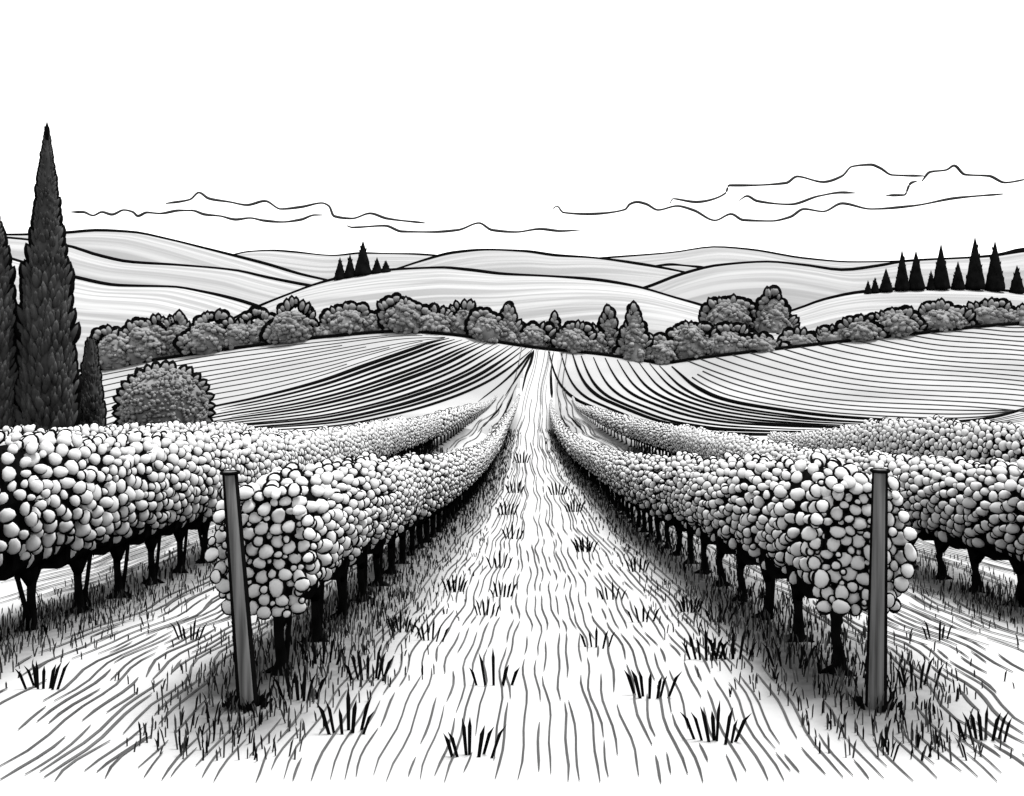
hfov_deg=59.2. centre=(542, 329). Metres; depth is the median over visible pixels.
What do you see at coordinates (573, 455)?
grapevine
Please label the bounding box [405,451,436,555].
grapevine
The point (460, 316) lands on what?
bush
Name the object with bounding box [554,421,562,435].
grapevine
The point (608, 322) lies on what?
bush
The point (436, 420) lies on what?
grapevine
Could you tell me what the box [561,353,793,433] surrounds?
distant vine row
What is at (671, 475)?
grapevine
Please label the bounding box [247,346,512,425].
distant vine row
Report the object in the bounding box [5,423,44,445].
grapevine
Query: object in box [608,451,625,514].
grapevine
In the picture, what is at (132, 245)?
hill
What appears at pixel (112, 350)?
bush
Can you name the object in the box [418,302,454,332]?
bush
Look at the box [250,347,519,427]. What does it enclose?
distant vine row
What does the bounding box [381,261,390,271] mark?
cypress tree
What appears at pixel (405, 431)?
grapevine
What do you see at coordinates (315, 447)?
grapevine
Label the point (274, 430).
grapevine
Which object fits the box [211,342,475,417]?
distant vine row
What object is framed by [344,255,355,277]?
cypress tree
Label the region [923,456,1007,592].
grapevine
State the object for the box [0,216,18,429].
cypress tree
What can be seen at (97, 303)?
hill
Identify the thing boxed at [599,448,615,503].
grapevine
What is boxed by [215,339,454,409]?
distant vine row
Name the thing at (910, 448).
grapevine
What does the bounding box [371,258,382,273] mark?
cypress tree
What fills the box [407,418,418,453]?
grapevine
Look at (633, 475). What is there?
grapevine
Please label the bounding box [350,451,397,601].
grapevine
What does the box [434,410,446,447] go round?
grapevine
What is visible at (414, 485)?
grapevine
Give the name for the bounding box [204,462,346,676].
grapevine
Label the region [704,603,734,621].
grass tuft
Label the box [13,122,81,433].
cypress tree
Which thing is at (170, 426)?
grapevine
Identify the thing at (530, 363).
distant vine row
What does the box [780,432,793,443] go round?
grapevine
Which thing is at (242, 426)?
grapevine
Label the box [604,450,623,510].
grapevine
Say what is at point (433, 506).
grapevine
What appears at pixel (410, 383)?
distant vine row
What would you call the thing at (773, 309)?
bush
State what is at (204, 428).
grapevine
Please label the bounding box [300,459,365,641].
grapevine
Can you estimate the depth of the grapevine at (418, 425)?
33.11 m
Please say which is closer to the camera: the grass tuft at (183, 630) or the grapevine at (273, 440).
the grass tuft at (183, 630)
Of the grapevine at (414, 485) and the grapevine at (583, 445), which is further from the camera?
the grapevine at (583, 445)
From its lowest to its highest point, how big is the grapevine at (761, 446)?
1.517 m
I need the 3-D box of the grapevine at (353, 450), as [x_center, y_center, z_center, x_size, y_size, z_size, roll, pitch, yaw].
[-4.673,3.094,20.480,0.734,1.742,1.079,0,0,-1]
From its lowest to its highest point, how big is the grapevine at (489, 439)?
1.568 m
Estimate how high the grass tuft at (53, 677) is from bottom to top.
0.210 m
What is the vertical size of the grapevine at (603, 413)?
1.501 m
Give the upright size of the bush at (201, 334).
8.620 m
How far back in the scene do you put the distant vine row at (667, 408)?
71.80 m
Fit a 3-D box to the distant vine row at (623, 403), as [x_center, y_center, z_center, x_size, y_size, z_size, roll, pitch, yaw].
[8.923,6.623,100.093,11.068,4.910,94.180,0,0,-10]
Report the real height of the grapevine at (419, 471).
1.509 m
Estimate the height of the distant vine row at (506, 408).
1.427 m
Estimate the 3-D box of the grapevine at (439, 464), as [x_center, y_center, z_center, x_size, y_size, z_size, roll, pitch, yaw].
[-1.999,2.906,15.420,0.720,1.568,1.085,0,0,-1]
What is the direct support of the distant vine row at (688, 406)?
on the ground at (236, 777)
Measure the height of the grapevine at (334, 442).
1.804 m
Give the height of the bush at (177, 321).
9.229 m
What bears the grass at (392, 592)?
on the ground at (236, 777)
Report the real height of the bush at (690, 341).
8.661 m
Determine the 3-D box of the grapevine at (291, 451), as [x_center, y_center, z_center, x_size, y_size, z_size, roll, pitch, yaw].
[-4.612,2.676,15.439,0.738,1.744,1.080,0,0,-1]
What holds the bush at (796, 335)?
on the ground at (236, 777)
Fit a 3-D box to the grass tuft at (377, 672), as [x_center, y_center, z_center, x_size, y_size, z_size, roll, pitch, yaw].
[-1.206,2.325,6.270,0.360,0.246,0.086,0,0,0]
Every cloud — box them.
[71,209,322,222]
[166,191,424,223]
[347,222,580,232]
[553,193,1002,221]
[670,163,923,202]
[739,191,854,205]
[886,180,916,196]
[922,164,1023,183]
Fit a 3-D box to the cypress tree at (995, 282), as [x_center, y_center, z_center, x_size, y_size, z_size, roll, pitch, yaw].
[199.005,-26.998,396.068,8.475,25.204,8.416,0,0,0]
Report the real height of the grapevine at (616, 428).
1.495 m
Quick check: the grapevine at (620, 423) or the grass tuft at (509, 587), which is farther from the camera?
the grapevine at (620, 423)
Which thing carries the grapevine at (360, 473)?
on the ground at (236, 777)
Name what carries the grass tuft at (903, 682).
on the ground at (236, 777)
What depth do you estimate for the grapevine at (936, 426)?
16.95 m
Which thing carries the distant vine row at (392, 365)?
on the ground at (236, 777)
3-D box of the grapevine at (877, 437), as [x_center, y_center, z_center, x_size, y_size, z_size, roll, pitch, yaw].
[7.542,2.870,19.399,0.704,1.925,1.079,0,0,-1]
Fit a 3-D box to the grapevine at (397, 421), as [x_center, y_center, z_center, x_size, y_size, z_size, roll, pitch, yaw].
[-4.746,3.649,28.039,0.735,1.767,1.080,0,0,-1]
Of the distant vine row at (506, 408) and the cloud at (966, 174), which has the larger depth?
the cloud at (966, 174)
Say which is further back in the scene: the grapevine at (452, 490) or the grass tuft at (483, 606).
the grapevine at (452, 490)
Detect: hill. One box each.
[7,229,325,283]
[7,236,310,304]
[12,257,257,368]
[234,249,436,278]
[234,266,701,333]
[398,248,683,285]
[602,246,1023,267]
[643,249,1023,308]
[658,263,702,270]
[769,286,1023,338]
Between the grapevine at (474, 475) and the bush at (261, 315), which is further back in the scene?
the bush at (261, 315)
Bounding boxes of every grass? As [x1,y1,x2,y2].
[0,424,1023,760]
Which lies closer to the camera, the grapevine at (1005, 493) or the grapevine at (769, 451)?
the grapevine at (1005, 493)
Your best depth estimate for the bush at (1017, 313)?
149.74 m
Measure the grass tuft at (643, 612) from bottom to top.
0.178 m
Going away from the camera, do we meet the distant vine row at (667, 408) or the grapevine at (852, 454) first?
the grapevine at (852, 454)
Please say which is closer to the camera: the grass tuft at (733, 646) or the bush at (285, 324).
the grass tuft at (733, 646)
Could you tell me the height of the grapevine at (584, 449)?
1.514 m
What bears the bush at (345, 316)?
on the ground at (236, 777)
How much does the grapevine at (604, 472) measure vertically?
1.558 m
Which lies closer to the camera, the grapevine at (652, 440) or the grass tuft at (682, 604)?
the grass tuft at (682, 604)
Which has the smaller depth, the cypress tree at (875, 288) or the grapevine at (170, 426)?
the grapevine at (170, 426)
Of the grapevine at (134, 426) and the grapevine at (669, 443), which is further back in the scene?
the grapevine at (669, 443)
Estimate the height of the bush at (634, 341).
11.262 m
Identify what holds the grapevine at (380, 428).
on the ground at (236, 777)
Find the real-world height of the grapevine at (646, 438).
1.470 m
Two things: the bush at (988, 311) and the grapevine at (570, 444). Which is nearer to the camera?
the grapevine at (570, 444)
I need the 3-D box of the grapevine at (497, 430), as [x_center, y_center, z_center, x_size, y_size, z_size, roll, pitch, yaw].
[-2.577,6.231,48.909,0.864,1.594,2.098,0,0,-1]
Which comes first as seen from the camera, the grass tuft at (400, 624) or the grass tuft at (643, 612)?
the grass tuft at (400, 624)
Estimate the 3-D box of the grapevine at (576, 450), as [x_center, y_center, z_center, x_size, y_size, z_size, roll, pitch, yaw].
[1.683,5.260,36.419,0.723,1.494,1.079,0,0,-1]
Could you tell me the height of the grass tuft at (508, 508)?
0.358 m
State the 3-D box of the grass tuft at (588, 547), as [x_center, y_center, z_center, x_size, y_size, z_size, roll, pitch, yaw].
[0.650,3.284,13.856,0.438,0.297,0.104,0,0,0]
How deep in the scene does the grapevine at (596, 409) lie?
61.32 m
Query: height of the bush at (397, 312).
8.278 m
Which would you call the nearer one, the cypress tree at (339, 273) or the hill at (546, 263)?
the cypress tree at (339, 273)
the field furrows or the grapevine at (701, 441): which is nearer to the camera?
the grapevine at (701, 441)
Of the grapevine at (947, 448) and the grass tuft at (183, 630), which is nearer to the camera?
the grass tuft at (183, 630)
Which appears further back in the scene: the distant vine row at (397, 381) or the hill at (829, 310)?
the hill at (829, 310)
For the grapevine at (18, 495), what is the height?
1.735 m
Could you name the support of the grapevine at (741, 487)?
on the ground at (236, 777)
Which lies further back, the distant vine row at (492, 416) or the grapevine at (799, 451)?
the distant vine row at (492, 416)
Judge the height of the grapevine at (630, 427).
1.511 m
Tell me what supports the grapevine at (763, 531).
on the ground at (236, 777)
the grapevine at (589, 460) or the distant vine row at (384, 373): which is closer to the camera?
the grapevine at (589, 460)
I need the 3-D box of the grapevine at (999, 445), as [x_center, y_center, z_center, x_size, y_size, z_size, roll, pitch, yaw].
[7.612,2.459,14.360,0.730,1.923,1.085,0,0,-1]
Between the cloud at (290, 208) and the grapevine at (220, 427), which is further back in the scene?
the cloud at (290, 208)
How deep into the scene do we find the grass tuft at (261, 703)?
5.70 m
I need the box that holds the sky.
[0,0,1023,260]
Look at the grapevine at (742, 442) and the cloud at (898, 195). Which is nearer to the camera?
the grapevine at (742, 442)
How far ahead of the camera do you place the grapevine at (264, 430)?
23.57 m
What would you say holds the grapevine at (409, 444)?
on the ground at (236, 777)
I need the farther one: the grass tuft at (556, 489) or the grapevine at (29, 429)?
the grass tuft at (556, 489)
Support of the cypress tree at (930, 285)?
on the hill at (829, 310)
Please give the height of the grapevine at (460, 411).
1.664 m
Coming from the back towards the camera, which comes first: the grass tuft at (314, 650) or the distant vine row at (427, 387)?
the distant vine row at (427, 387)
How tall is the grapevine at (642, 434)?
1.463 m
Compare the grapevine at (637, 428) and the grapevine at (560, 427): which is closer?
the grapevine at (637, 428)
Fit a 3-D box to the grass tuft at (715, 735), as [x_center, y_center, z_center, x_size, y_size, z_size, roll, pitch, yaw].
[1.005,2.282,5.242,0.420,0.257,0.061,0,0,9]
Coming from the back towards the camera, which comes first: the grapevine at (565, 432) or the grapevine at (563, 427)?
the grapevine at (563, 427)
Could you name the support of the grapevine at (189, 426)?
on the ground at (236, 777)
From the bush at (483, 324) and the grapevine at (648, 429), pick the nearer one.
the grapevine at (648, 429)
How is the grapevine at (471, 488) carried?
on the ground at (236, 777)
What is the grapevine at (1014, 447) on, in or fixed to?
on the ground at (236, 777)
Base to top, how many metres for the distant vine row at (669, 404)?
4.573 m
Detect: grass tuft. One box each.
[15,661,68,689]
[170,618,206,640]
[221,690,272,713]
[272,665,327,700]
[296,630,344,664]
[317,689,373,734]
[343,645,393,680]
[385,610,417,632]
[415,619,449,641]
[441,574,467,591]
[443,718,505,757]
[469,650,519,686]
[473,598,499,615]
[485,550,513,567]
[490,580,518,596]
[496,501,519,514]
[501,523,523,538]
[505,481,524,492]
[513,450,530,462]
[547,482,567,494]
[564,499,584,511]
[572,536,598,551]
[580,626,614,648]
[597,581,625,599]
[624,555,649,571]
[624,670,680,698]
[626,605,659,622]
[676,595,704,612]
[680,701,751,744]
[682,628,729,660]
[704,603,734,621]
[708,629,757,660]
[763,640,818,668]
[848,691,900,712]
[894,657,943,687]
[922,620,952,640]
[953,705,1011,744]
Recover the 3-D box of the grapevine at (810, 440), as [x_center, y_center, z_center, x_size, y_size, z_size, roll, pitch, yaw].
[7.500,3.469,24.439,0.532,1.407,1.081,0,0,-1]
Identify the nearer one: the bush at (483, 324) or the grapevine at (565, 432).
the grapevine at (565, 432)
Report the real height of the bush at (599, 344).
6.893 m
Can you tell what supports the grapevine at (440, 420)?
on the ground at (236, 777)
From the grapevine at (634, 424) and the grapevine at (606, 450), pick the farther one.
the grapevine at (634, 424)
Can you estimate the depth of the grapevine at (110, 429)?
15.11 m
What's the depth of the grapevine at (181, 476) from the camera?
10.40 m
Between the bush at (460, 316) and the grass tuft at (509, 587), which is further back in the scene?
the bush at (460, 316)
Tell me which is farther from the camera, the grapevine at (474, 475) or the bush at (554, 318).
the bush at (554, 318)
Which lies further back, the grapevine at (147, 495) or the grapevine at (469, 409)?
the grapevine at (469, 409)
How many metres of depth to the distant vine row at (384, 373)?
119.23 m
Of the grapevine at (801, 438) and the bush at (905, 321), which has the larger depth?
the bush at (905, 321)
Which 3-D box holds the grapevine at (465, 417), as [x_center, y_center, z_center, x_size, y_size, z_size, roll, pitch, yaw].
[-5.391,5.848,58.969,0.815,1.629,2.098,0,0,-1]
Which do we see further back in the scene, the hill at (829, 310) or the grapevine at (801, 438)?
the hill at (829, 310)
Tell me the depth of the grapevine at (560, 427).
55.12 m
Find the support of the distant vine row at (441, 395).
on the ground at (236, 777)
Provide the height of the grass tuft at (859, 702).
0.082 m
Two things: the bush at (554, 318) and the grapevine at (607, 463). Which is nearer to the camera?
the grapevine at (607, 463)
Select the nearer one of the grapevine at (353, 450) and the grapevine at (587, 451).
the grapevine at (353, 450)
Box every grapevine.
[0,426,18,438]
[0,429,97,631]
[0,431,50,566]
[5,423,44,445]
[34,426,75,442]
[42,432,136,613]
[73,422,109,436]
[93,430,168,598]
[97,424,128,441]
[115,421,151,435]
[127,431,198,585]
[129,422,165,434]
[159,420,187,432]
[162,430,221,572]
[179,422,198,430]
[188,434,241,563]
[192,420,217,435]
[200,421,226,434]
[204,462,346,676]
[211,431,258,521]
[224,421,241,432]
[238,422,249,431]
[240,429,275,477]
[246,426,262,433]
[254,427,268,433]
[259,433,289,479]
[267,427,279,433]
[275,432,301,463]
[285,429,312,470]
[299,430,323,463]
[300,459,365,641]
[307,429,333,460]
[315,425,341,460]
[330,456,383,619]
[331,427,349,460]
[337,426,357,458]
[344,425,364,455]
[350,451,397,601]
[352,423,370,450]
[358,422,375,452]
[366,422,382,454]
[369,419,386,457]
[369,455,410,586]
[379,421,391,454]
[381,420,395,456]
[382,418,400,459]
[384,455,420,573]
[389,418,403,457]
[394,416,410,455]
[394,417,407,455]
[395,455,428,563]
[400,423,413,456]
[404,419,416,454]
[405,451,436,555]
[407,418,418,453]
[410,417,421,451]
[413,417,424,450]
[415,416,426,453]
[416,455,442,548]
[418,417,428,454]
[420,416,430,453]
[421,415,432,454]
[423,414,434,453]
[423,453,448,542]
[426,453,453,537]
[427,415,436,452]
[428,413,438,451]
[431,413,440,450]
[433,413,441,449]
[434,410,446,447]
[436,457,457,532]
[439,410,450,444]
[439,453,461,526]
[443,408,452,442]
[446,407,455,440]
[446,452,468,518]
[446,453,465,522]
[449,407,458,438]
[450,449,471,513]
[452,407,460,436]
[455,407,463,434]
[457,406,465,432]
[458,454,474,510]
[459,406,466,430]
[460,447,479,503]
[462,405,468,428]
[462,454,476,507]
[464,404,470,426]
[466,403,472,424]
[468,403,473,423]
[468,447,481,497]
[470,445,486,490]
[470,447,483,497]
[470,447,484,495]
[472,443,487,487]
[478,447,489,488]
[479,442,491,484]
[480,441,492,480]
[480,444,489,485]
[481,440,492,477]
[484,438,495,472]
[486,432,500,464]
[490,431,501,453]
[492,428,503,444]
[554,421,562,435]
[557,425,565,450]
[558,426,567,445]
[560,428,568,446]
[561,429,571,457]
[563,430,570,458]
[564,432,573,463]
[566,432,581,464]
[569,437,580,466]
[570,438,578,468]
[571,439,580,471]
[572,439,581,473]
[574,439,583,471]
[575,441,584,476]
[577,443,586,478]
[578,440,591,480]
[580,441,593,482]
[582,443,592,483]
[583,443,594,483]
[585,442,599,488]
[588,443,602,490]
[589,444,607,492]
[590,406,596,424]
[591,447,605,495]
[592,407,597,426]
[593,447,607,497]
[594,408,600,428]
[596,409,602,430]
[597,448,610,499]
[598,409,605,432]
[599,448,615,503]
[601,409,608,433]
[601,449,618,506]
[603,410,611,435]
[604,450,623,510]
[606,411,615,437]
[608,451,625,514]
[610,412,619,439]
[611,450,632,518]
[613,413,623,441]
[614,453,634,522]
[617,413,627,444]
[618,453,640,527]
[621,415,633,446]
[625,452,646,532]
[626,418,635,446]
[628,417,639,448]
[629,453,655,536]
[631,418,639,448]
[633,419,643,451]
[635,419,645,453]
[635,455,664,542]
[637,420,649,451]
[641,421,650,451]
[642,454,672,548]
[643,421,654,454]
[646,421,658,454]
[648,423,660,454]
[653,422,663,454]
[653,454,685,555]
[655,423,667,454]
[658,423,672,456]
[661,450,698,563]
[662,425,674,454]
[667,425,676,454]
[669,424,681,452]
[673,424,689,451]
[674,455,714,574]
[678,426,693,451]
[682,427,695,451]
[687,426,707,453]
[688,455,734,586]
[692,430,710,454]
[698,431,714,458]
[702,452,758,601]
[703,431,719,458]
[709,431,727,459]
[716,432,736,459]
[721,453,786,619]
[723,434,744,451]
[731,435,754,454]
[740,437,761,456]
[747,455,814,641]
[750,439,773,454]
[761,442,782,456]
[767,431,779,442]
[770,452,917,676]
[772,441,802,461]
[773,431,784,442]
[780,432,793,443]
[789,432,800,444]
[790,446,811,459]
[796,429,809,446]
[799,447,825,463]
[804,430,818,448]
[812,427,829,448]
[822,447,842,467]
[823,427,839,449]
[833,424,850,448]
[835,446,867,466]
[844,424,863,449]
[854,418,879,451]
[856,449,906,475]
[869,417,895,453]
[874,453,933,569]
[883,417,917,454]
[899,418,927,458]
[899,454,966,580]
[915,415,963,457]
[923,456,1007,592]
[937,421,978,459]
[958,418,1002,463]
[962,457,1023,607]
[982,422,1023,463]
[998,459,1023,545]
[1007,426,1023,462]
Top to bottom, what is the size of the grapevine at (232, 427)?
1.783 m
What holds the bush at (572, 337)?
on the ground at (236, 777)
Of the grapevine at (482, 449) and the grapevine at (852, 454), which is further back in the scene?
the grapevine at (482, 449)
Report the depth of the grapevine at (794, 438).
26.22 m
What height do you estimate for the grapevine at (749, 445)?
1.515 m
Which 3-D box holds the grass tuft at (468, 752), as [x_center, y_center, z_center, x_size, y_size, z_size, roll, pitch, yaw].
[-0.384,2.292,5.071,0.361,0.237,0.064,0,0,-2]
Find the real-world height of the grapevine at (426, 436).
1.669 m
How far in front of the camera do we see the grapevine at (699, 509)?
10.38 m
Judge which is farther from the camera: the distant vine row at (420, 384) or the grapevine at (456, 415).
the distant vine row at (420, 384)
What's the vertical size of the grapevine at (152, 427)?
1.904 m
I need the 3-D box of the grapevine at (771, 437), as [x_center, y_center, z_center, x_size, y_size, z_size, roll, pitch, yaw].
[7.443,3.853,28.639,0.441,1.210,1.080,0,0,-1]
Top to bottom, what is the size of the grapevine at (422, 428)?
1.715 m
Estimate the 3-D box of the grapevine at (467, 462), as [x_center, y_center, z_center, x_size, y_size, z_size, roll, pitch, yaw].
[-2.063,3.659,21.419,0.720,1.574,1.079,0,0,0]
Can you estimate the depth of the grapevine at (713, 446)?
22.61 m
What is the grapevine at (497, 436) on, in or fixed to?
on the ground at (236, 777)
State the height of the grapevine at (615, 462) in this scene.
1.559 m
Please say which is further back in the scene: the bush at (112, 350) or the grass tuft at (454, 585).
the bush at (112, 350)
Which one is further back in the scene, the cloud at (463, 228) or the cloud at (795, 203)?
the cloud at (795, 203)
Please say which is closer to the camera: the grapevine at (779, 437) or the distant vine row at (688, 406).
the grapevine at (779, 437)
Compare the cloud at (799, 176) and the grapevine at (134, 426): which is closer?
the grapevine at (134, 426)
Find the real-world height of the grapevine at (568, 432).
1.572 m
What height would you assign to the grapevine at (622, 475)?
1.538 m
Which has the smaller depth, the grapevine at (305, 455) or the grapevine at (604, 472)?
the grapevine at (305, 455)
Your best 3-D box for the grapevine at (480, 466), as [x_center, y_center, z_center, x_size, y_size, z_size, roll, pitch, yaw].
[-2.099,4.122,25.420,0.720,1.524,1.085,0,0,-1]
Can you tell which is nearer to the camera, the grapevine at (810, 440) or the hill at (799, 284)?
the grapevine at (810, 440)
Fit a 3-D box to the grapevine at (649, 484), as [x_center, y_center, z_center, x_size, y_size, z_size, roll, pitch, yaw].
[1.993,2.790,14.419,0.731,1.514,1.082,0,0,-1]
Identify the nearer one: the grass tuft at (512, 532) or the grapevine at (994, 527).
the grapevine at (994, 527)
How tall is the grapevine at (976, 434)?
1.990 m
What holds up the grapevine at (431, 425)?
on the ground at (236, 777)
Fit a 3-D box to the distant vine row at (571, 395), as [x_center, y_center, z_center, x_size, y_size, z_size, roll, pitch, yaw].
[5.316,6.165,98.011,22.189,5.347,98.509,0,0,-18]
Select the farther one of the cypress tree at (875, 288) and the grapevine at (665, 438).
the cypress tree at (875, 288)
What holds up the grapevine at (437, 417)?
on the ground at (236, 777)
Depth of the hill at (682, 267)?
848.25 m
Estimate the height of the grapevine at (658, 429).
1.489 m
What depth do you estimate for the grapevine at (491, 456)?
33.48 m
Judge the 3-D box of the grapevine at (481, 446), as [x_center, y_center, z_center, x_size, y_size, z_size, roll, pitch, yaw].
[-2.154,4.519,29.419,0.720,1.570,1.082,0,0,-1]
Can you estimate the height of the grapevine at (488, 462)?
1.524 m
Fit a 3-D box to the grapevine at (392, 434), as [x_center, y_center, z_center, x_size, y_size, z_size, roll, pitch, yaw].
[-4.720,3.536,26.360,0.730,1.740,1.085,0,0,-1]
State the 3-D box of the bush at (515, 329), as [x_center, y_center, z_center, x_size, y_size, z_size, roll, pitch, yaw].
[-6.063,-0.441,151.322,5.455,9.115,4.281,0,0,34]
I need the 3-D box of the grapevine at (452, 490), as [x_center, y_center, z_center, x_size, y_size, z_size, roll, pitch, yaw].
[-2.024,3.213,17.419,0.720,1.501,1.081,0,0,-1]
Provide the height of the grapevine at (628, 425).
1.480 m
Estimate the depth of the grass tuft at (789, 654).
6.57 m
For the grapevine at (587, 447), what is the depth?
31.40 m
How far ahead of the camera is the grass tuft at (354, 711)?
5.35 m
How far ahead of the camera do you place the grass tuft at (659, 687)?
5.87 m
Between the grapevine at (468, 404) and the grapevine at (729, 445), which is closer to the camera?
the grapevine at (729, 445)
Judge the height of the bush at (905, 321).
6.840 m
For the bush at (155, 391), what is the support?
on the ground at (236, 777)
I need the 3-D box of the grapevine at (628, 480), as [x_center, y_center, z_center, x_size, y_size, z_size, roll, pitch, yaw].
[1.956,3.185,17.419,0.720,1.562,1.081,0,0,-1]
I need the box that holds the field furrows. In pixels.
[79,322,1023,425]
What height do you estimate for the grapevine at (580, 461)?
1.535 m
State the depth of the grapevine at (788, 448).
16.79 m
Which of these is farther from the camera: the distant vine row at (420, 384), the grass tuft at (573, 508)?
the distant vine row at (420, 384)
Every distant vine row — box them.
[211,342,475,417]
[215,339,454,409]
[215,341,467,414]
[215,343,486,420]
[216,338,448,406]
[219,344,493,421]
[222,340,460,410]
[230,345,498,422]
[232,342,480,416]
[244,346,507,423]
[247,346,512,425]
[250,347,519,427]
[263,348,525,427]
[278,349,532,429]
[478,351,531,401]
[478,403,502,431]
[491,392,513,431]
[506,351,532,393]
[522,350,533,390]
[549,352,769,435]
[550,352,553,397]
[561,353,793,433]
[565,406,584,432]
[572,354,800,432]
[581,355,812,431]
[593,357,818,429]
[605,358,1021,428]
[617,359,1023,426]
[627,361,1023,425]
[638,362,1022,423]
[649,363,1022,422]
[659,365,992,422]
[671,366,1023,421]
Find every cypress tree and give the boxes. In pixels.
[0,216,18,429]
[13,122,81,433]
[79,335,106,426]
[334,258,345,280]
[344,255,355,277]
[354,241,371,276]
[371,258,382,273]
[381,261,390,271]
[864,281,871,293]
[871,278,879,292]
[879,269,892,291]
[894,251,909,290]
[908,252,924,290]
[926,272,935,289]
[933,245,949,290]
[951,262,965,289]
[965,238,984,289]
[985,242,1004,291]
[1009,266,1023,293]
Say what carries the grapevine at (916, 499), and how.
on the ground at (236, 777)
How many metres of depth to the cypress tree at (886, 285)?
394.40 m
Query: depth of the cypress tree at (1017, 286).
394.48 m
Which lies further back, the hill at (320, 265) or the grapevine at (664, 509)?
the hill at (320, 265)
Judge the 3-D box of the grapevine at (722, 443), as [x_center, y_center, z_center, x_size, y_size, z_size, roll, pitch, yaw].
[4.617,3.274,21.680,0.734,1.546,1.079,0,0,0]
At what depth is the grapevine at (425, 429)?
34.78 m
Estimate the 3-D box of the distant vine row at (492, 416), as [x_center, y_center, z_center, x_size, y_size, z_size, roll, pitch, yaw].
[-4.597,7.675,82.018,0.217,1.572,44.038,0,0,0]
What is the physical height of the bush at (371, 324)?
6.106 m
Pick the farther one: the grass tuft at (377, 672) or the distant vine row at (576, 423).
the distant vine row at (576, 423)
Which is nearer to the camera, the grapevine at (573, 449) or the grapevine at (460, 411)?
the grapevine at (573, 449)
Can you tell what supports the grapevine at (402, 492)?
on the ground at (236, 777)
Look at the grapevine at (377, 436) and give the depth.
23.92 m
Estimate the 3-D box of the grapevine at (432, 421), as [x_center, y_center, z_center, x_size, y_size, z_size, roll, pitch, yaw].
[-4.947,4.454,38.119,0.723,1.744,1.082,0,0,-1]
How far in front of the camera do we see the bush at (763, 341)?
149.54 m
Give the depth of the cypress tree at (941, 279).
394.01 m
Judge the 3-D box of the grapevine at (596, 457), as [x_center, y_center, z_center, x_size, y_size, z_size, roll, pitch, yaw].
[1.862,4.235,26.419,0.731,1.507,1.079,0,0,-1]
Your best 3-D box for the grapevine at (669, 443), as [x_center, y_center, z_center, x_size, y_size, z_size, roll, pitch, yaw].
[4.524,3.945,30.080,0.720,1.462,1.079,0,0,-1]
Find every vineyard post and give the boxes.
[220,470,257,709]
[865,468,890,709]
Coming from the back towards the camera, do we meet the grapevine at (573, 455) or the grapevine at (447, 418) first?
the grapevine at (447, 418)
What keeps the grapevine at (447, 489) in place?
on the ground at (236, 777)
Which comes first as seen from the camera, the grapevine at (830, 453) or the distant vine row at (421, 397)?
the grapevine at (830, 453)
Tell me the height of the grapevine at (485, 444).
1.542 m
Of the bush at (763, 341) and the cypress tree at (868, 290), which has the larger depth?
the cypress tree at (868, 290)
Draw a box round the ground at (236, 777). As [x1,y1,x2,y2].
[0,325,1023,795]
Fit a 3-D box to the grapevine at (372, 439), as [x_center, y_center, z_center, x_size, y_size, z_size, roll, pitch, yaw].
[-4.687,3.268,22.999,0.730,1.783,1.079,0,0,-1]
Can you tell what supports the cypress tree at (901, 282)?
on the hill at (829, 310)
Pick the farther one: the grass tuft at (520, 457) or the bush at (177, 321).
the bush at (177, 321)
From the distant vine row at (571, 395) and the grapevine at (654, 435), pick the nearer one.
the grapevine at (654, 435)
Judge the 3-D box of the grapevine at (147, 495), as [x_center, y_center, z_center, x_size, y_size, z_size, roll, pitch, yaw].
[-4.508,2.001,9.560,0.730,1.791,1.085,0,0,-1]
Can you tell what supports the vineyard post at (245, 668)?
on the ground at (236, 777)
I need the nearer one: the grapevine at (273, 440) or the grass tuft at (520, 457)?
the grapevine at (273, 440)
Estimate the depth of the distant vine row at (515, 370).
129.89 m
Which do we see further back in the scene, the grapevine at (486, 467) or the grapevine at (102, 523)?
the grapevine at (486, 467)
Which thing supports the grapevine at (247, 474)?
on the ground at (236, 777)
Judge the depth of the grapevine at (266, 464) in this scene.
13.83 m
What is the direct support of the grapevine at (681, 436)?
on the ground at (236, 777)
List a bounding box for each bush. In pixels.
[84,323,128,368]
[111,359,215,428]
[117,316,167,364]
[144,312,170,357]
[157,308,190,355]
[172,308,229,354]
[216,314,253,349]
[237,305,276,343]
[258,295,317,344]
[310,322,333,335]
[318,300,370,333]
[362,309,380,330]
[376,292,430,334]
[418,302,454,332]
[446,298,476,333]
[464,306,508,343]
[499,300,523,343]
[518,320,557,346]
[548,310,561,347]
[550,319,597,353]
[587,322,610,352]
[597,303,618,352]
[609,300,653,361]
[645,332,682,364]
[665,319,721,358]
[698,293,755,327]
[704,321,758,354]
[738,330,791,352]
[752,285,800,334]
[777,325,819,344]
[813,323,846,341]
[830,313,888,341]
[864,304,927,337]
[914,297,978,331]
[963,296,1015,324]
[998,302,1023,325]
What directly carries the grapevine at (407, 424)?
on the ground at (236, 777)
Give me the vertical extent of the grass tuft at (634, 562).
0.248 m
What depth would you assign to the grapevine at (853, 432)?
21.27 m
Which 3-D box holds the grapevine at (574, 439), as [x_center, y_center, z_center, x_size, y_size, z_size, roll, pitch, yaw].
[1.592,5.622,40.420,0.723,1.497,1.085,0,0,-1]
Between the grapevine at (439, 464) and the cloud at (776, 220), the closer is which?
the grapevine at (439, 464)
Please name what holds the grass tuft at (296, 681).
on the ground at (236, 777)
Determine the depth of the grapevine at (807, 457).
15.26 m

